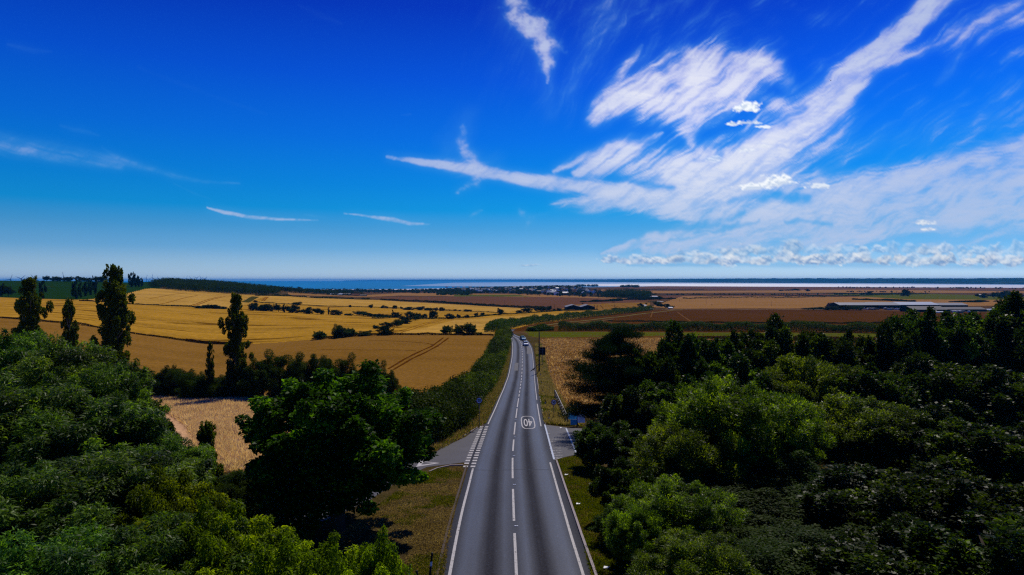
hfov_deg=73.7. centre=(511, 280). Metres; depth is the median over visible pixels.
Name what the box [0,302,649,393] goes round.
wheat field
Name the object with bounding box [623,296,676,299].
hedge
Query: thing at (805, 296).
hedge
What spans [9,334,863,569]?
ground
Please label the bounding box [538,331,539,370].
telegraph pole
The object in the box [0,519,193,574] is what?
ash tree
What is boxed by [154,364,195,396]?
hawthorn
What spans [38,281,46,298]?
tree
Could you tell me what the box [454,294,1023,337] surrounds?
meadow
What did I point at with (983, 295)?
tree
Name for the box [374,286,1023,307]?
field
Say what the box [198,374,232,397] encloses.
hawthorn
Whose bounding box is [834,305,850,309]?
tree
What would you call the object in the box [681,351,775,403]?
field maple
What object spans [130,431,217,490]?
ash tree
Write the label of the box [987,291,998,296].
tree
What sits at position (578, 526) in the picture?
kerb
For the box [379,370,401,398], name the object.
hawthorn
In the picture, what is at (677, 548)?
willow tree
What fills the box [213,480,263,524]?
bush
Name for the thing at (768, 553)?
hawthorn
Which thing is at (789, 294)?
woodland
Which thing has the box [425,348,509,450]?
grass
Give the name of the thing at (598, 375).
pine tree
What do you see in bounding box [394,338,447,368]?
tyre track
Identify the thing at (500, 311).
bush
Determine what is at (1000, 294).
tree
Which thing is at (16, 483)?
ash tree
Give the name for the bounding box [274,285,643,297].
woodland
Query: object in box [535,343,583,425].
grass
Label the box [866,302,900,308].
shed
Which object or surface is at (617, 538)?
willow tree
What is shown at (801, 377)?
willow tree
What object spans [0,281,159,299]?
pasture
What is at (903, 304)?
shed
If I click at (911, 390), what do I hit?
field maple
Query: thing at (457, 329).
bush
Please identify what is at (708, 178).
cloud
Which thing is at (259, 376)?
hawthorn
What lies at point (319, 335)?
bush
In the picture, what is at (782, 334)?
field maple
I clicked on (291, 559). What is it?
cherry tree
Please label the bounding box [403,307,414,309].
bush
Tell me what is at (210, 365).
poplar tree
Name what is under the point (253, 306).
tree
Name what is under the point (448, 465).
kerb
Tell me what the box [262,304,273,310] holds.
tree
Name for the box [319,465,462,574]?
grass
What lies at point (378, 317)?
hedge
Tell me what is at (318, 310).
tree
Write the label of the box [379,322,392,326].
tree
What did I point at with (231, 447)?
wheat
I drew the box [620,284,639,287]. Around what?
woodland
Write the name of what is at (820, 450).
willow tree
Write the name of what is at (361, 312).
tree
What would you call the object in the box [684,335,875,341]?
weeds
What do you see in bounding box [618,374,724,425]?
field maple
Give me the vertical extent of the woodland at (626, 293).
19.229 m
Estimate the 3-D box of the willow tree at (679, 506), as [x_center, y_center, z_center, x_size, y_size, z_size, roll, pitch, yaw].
[8.888,12.447,36.032,7.435,4.417,7.474,0,0,2]
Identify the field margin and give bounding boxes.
[0,317,185,340]
[184,339,251,343]
[311,332,493,339]
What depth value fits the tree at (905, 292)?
1766.66 m
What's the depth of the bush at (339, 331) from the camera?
285.29 m
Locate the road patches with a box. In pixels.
[467,347,542,469]
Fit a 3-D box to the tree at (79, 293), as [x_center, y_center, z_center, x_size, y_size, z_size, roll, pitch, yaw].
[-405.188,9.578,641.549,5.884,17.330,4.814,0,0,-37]
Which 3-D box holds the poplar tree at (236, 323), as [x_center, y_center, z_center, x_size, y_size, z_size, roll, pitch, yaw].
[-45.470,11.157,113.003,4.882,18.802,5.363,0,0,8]
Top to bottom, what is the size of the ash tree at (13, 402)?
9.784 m
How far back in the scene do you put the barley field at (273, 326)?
434.82 m
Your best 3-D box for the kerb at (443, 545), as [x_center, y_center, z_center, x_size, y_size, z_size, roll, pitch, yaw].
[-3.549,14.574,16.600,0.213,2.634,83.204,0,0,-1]
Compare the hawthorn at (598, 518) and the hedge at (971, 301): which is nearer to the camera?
the hawthorn at (598, 518)
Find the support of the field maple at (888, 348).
on the ground at (351, 518)
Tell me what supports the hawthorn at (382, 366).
on the wheat field at (180, 427)
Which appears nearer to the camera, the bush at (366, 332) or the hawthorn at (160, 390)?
the hawthorn at (160, 390)
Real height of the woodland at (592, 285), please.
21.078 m
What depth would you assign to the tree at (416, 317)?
532.86 m
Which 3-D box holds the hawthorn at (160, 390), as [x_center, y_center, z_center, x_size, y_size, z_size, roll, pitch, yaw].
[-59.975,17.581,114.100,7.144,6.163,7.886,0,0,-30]
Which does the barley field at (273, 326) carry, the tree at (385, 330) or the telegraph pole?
the tree at (385, 330)
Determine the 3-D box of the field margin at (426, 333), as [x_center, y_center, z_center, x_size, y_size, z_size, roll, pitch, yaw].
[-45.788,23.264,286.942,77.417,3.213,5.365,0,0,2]
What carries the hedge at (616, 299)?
on the field at (560, 302)
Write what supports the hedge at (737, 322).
on the field at (738, 315)
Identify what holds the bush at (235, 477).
on the ground at (351, 518)
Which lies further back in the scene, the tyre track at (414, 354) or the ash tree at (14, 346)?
the tyre track at (414, 354)
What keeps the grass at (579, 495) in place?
on the ground at (351, 518)
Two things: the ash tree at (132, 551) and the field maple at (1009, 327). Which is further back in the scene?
the field maple at (1009, 327)
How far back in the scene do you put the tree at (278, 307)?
576.20 m
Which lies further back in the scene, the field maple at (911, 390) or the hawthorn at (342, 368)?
the hawthorn at (342, 368)
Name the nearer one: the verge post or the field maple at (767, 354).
the verge post
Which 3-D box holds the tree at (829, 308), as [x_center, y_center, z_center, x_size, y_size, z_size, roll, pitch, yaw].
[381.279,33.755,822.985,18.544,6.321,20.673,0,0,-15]
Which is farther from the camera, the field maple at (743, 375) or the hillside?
the hillside
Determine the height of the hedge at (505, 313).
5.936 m
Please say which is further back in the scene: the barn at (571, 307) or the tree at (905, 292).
the tree at (905, 292)
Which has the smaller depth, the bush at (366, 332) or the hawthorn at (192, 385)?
the hawthorn at (192, 385)
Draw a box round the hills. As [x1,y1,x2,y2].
[347,278,1023,283]
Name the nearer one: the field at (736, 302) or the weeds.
the weeds
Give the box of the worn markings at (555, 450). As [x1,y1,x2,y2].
[548,433,562,457]
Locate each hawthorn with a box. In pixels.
[149,368,170,396]
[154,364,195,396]
[172,369,213,398]
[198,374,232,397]
[219,375,248,396]
[231,355,282,397]
[264,348,316,397]
[302,353,332,382]
[315,352,356,387]
[347,367,366,384]
[364,360,386,383]
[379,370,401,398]
[587,494,634,533]
[663,533,853,574]
[682,475,809,543]
[730,518,874,574]
[733,448,824,503]
[734,466,821,524]
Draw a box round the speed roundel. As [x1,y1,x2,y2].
[521,416,534,428]
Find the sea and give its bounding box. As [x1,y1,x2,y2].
[108,281,608,288]
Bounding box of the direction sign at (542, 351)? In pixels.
[540,347,544,362]
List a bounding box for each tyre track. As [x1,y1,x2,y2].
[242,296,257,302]
[387,338,442,368]
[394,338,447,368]
[530,310,671,326]
[672,309,841,309]
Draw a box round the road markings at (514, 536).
[416,338,584,574]
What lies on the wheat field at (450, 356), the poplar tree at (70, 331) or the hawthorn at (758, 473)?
the poplar tree at (70, 331)
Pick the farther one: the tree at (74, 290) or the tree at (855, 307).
the tree at (855, 307)
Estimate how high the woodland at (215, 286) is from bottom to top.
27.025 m
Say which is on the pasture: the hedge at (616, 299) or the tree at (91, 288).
the tree at (91, 288)
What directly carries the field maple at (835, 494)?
on the ground at (351, 518)
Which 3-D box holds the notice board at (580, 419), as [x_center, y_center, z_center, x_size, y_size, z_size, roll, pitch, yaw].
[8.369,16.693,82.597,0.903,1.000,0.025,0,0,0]
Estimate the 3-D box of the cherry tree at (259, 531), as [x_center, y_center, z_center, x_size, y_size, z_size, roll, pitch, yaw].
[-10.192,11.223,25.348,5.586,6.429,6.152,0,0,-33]
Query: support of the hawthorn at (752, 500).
on the ground at (351, 518)
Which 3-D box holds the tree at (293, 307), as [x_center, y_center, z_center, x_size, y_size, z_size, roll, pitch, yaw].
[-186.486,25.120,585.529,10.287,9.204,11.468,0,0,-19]
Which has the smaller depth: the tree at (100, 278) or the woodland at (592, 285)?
the tree at (100, 278)
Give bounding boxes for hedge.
[130,303,226,308]
[255,293,369,299]
[257,302,496,312]
[372,315,395,318]
[380,299,552,307]
[394,375,483,446]
[420,309,597,318]
[446,326,512,404]
[483,305,653,331]
[525,323,553,330]
[558,319,882,332]
[580,298,622,301]
[607,320,879,323]
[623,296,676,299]
[655,293,823,295]
[683,292,927,298]
[852,298,915,301]
[948,300,989,301]
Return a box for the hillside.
[160,286,287,295]
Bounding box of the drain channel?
[544,424,575,458]
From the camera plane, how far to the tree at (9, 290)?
615.76 m
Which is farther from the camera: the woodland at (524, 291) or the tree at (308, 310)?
the woodland at (524, 291)
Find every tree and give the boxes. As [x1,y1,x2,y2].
[0,283,4,296]
[0,327,98,386]
[0,367,130,486]
[0,393,183,473]
[0,448,221,548]
[0,449,153,558]
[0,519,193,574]
[2,285,16,296]
[4,331,155,401]
[10,275,53,337]
[36,358,172,416]
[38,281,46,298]
[57,297,79,347]
[70,280,81,298]
[76,508,260,574]
[77,282,83,297]
[83,281,89,295]
[88,281,93,294]
[89,264,135,362]
[92,275,97,293]
[93,276,107,280]
[112,462,245,533]
[128,272,133,286]
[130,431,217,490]
[132,273,137,286]
[136,275,140,286]
[153,495,314,574]
[204,340,214,394]
[217,292,253,396]
[233,531,360,574]
[235,359,446,539]
[248,303,258,310]
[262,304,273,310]
[272,304,282,311]
[289,304,299,312]
[302,307,315,313]
[309,525,416,574]
[314,308,324,312]
[329,310,342,314]
[352,311,372,315]
[376,326,393,334]
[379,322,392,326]
[387,319,404,326]
[391,312,401,317]
[398,316,411,323]
[404,311,413,317]
[409,315,421,320]
[431,310,438,317]
[557,326,675,422]
[601,501,676,570]
[607,473,751,547]
[624,527,768,574]
[627,420,752,491]
[649,372,823,477]
[738,390,837,463]
[741,353,864,410]
[801,307,823,309]
[807,391,935,468]
[821,306,837,309]
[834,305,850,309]
[845,306,864,309]
[900,289,910,295]
[978,293,988,297]
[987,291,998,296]
[996,290,1008,298]
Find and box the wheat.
[150,394,289,472]
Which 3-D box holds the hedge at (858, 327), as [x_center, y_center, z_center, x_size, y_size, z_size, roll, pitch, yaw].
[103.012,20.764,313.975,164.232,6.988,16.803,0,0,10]
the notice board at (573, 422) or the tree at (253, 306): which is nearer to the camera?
the notice board at (573, 422)
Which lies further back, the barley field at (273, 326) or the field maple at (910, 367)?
the barley field at (273, 326)
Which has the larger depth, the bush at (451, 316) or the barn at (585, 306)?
the barn at (585, 306)
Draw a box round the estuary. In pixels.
[409,282,1023,286]
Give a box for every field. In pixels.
[0,289,629,343]
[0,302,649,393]
[86,288,609,334]
[165,413,193,445]
[288,290,1023,308]
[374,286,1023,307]
[514,309,986,332]
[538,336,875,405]
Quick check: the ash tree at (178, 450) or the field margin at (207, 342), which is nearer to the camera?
the ash tree at (178, 450)
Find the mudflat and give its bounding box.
[569,284,1023,287]
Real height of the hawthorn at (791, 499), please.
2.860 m
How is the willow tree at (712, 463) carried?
on the ground at (351, 518)
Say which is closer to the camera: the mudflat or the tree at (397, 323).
the tree at (397, 323)
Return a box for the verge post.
[429,552,432,574]
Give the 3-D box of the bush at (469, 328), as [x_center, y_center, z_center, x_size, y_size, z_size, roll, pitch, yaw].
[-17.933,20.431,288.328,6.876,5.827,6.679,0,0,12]
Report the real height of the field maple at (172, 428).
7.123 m
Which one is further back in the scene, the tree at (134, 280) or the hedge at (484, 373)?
the tree at (134, 280)
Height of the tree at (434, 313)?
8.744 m
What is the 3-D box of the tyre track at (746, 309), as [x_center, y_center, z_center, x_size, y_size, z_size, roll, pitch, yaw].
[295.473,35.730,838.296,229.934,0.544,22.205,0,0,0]
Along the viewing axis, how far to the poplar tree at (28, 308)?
112.35 m
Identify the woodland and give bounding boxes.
[145,277,281,294]
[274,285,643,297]
[283,287,363,294]
[436,291,471,294]
[576,284,597,286]
[603,289,652,297]
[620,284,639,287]
[653,292,898,294]
[838,286,1023,288]
[846,291,929,292]
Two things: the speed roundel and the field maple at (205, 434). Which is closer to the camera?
the field maple at (205, 434)
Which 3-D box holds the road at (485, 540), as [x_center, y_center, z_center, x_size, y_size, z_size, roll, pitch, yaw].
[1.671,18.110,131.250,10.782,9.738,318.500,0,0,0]
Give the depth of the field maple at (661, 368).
71.99 m
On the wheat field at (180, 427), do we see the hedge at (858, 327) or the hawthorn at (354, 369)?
the hawthorn at (354, 369)
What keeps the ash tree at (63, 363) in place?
on the ground at (351, 518)
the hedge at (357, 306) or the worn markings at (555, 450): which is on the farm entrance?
the worn markings at (555, 450)
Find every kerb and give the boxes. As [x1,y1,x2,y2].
[430,464,462,470]
[436,466,466,574]
[556,459,596,574]
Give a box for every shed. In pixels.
[830,302,871,307]
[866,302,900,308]
[895,302,938,307]
[900,306,946,311]
[936,303,967,306]
[943,307,986,310]
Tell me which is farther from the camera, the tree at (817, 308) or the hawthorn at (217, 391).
the tree at (817, 308)
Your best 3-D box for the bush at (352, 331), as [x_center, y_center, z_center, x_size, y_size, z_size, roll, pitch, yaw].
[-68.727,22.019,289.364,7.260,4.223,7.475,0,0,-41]
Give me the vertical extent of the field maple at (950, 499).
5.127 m
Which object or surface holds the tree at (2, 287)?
on the pasture
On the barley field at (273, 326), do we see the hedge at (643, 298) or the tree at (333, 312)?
the tree at (333, 312)
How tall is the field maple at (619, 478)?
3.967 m
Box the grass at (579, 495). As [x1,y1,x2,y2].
[555,456,639,574]
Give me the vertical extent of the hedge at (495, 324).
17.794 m
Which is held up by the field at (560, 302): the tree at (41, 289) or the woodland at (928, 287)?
the woodland at (928, 287)
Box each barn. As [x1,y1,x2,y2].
[564,304,580,309]
[580,304,594,308]
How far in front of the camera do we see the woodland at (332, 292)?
1458.46 m
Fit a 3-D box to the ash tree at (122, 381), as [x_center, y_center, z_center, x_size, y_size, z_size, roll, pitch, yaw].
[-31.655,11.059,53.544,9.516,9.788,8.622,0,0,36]
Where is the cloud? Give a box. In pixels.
[208,0,1023,266]
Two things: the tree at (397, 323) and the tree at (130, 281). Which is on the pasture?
the tree at (130, 281)
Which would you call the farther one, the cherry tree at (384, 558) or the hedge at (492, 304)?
the hedge at (492, 304)
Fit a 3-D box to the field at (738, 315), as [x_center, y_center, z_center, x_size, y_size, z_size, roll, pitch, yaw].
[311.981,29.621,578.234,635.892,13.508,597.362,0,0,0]
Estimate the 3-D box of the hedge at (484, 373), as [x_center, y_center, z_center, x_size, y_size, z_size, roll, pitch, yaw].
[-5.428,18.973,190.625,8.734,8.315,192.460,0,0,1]
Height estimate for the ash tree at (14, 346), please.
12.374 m
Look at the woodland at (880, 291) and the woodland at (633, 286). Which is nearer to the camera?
the woodland at (880, 291)
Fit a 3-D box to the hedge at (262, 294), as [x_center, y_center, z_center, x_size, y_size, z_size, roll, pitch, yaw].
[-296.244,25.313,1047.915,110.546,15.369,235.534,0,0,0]
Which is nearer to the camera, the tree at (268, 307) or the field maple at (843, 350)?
the field maple at (843, 350)
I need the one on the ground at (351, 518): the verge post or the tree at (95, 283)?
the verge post
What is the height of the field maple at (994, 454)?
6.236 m
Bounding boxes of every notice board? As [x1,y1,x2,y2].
[571,420,576,424]
[577,415,584,422]
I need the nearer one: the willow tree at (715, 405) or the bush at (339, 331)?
the willow tree at (715, 405)
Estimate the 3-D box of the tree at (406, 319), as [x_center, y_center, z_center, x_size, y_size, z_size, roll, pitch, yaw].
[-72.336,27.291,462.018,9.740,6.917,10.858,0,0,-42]
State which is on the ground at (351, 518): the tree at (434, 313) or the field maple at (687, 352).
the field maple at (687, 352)
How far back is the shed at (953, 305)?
920.29 m
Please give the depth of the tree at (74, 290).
613.68 m
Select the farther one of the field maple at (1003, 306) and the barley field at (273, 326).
the barley field at (273, 326)
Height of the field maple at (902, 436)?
6.400 m
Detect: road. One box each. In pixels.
[250,428,482,533]
[441,334,590,574]
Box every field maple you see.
[107,402,181,446]
[195,420,224,487]
[571,420,644,469]
[587,455,656,508]
[595,385,665,446]
[613,344,680,395]
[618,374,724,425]
[654,319,738,382]
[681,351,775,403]
[698,329,791,374]
[747,312,830,365]
[793,461,974,531]
[793,511,989,574]
[808,329,875,368]
[812,362,942,413]
[836,402,964,474]
[844,460,1023,533]
[854,319,935,373]
[882,305,1014,369]
[884,352,978,393]
[896,510,1023,574]
[907,414,1023,487]
[926,363,1023,430]
[938,294,1023,382]
[975,289,1023,383]
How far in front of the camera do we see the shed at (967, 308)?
769.27 m
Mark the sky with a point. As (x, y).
(122, 122)
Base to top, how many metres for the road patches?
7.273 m
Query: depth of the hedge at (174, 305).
584.10 m
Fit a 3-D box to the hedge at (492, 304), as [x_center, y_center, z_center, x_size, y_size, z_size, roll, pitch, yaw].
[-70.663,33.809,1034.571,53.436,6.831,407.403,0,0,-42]
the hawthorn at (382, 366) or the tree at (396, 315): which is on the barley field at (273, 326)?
the tree at (396, 315)
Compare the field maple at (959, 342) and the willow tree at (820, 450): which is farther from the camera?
the field maple at (959, 342)
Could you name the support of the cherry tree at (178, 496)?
on the ground at (351, 518)
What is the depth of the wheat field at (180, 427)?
81.45 m
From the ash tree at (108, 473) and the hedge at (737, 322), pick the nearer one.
the ash tree at (108, 473)
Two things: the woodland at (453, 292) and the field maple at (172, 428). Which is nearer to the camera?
the field maple at (172, 428)
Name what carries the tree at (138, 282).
on the pasture
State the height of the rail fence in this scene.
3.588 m
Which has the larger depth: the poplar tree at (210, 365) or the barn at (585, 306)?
the barn at (585, 306)
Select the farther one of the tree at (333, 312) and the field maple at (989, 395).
the tree at (333, 312)
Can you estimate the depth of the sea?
7684.71 m
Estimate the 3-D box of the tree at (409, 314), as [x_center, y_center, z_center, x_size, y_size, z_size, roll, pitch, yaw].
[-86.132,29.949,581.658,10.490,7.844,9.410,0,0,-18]
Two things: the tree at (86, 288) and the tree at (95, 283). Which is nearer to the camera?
the tree at (86, 288)
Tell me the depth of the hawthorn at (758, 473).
45.27 m
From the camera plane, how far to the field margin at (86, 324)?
280.83 m
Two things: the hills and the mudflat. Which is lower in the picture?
the mudflat
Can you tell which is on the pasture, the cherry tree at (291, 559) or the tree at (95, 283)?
the tree at (95, 283)
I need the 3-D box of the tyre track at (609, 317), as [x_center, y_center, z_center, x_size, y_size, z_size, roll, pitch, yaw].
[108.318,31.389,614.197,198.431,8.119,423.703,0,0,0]
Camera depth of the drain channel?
71.36 m
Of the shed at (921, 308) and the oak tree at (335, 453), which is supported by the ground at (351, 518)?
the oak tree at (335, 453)
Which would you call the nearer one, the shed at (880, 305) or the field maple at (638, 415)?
the field maple at (638, 415)
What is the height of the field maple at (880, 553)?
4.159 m
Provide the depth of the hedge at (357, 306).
778.67 m
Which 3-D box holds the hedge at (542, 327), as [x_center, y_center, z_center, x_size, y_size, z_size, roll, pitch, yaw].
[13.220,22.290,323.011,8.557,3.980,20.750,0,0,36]
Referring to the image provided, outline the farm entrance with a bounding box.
[546,425,581,458]
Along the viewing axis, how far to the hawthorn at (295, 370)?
111.96 m
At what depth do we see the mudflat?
5983.68 m
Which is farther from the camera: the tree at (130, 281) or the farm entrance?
the tree at (130, 281)
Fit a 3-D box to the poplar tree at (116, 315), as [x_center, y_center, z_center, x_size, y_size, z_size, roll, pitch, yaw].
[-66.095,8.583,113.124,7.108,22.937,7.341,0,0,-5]
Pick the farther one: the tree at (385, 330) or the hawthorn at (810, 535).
the tree at (385, 330)
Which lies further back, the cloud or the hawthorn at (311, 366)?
the cloud
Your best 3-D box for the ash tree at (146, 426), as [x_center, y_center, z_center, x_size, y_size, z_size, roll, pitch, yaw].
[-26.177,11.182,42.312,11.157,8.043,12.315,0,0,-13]
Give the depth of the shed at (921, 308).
754.36 m
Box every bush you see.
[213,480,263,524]
[215,468,268,519]
[312,331,327,338]
[331,325,348,337]
[347,327,356,336]
[357,330,371,335]
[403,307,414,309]
[440,325,453,332]
[444,313,455,318]
[451,323,465,333]
[462,322,477,334]
[497,308,503,314]
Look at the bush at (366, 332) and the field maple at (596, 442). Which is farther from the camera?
the bush at (366, 332)
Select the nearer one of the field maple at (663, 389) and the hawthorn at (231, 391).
the field maple at (663, 389)
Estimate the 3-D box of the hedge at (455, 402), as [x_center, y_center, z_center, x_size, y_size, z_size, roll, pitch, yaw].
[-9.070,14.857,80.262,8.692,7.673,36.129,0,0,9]
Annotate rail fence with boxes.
[554,390,566,420]
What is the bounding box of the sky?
[0,0,1023,280]
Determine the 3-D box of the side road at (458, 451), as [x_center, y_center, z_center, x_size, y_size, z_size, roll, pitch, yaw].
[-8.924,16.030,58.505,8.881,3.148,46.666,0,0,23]
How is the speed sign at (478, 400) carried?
on the ground at (351, 518)
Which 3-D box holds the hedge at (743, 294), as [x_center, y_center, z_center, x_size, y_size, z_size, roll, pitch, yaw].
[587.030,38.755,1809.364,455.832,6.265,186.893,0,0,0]
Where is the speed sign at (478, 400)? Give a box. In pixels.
[476,397,481,428]
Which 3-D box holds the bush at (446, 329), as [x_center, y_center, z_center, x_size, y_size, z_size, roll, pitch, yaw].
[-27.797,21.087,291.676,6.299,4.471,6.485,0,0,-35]
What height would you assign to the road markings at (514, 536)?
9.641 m
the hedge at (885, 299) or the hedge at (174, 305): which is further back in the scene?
the hedge at (885, 299)
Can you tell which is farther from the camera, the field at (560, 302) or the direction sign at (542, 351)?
the field at (560, 302)
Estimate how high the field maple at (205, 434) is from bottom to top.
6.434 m
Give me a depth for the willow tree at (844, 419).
50.95 m
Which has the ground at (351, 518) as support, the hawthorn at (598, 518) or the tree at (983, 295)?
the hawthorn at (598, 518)

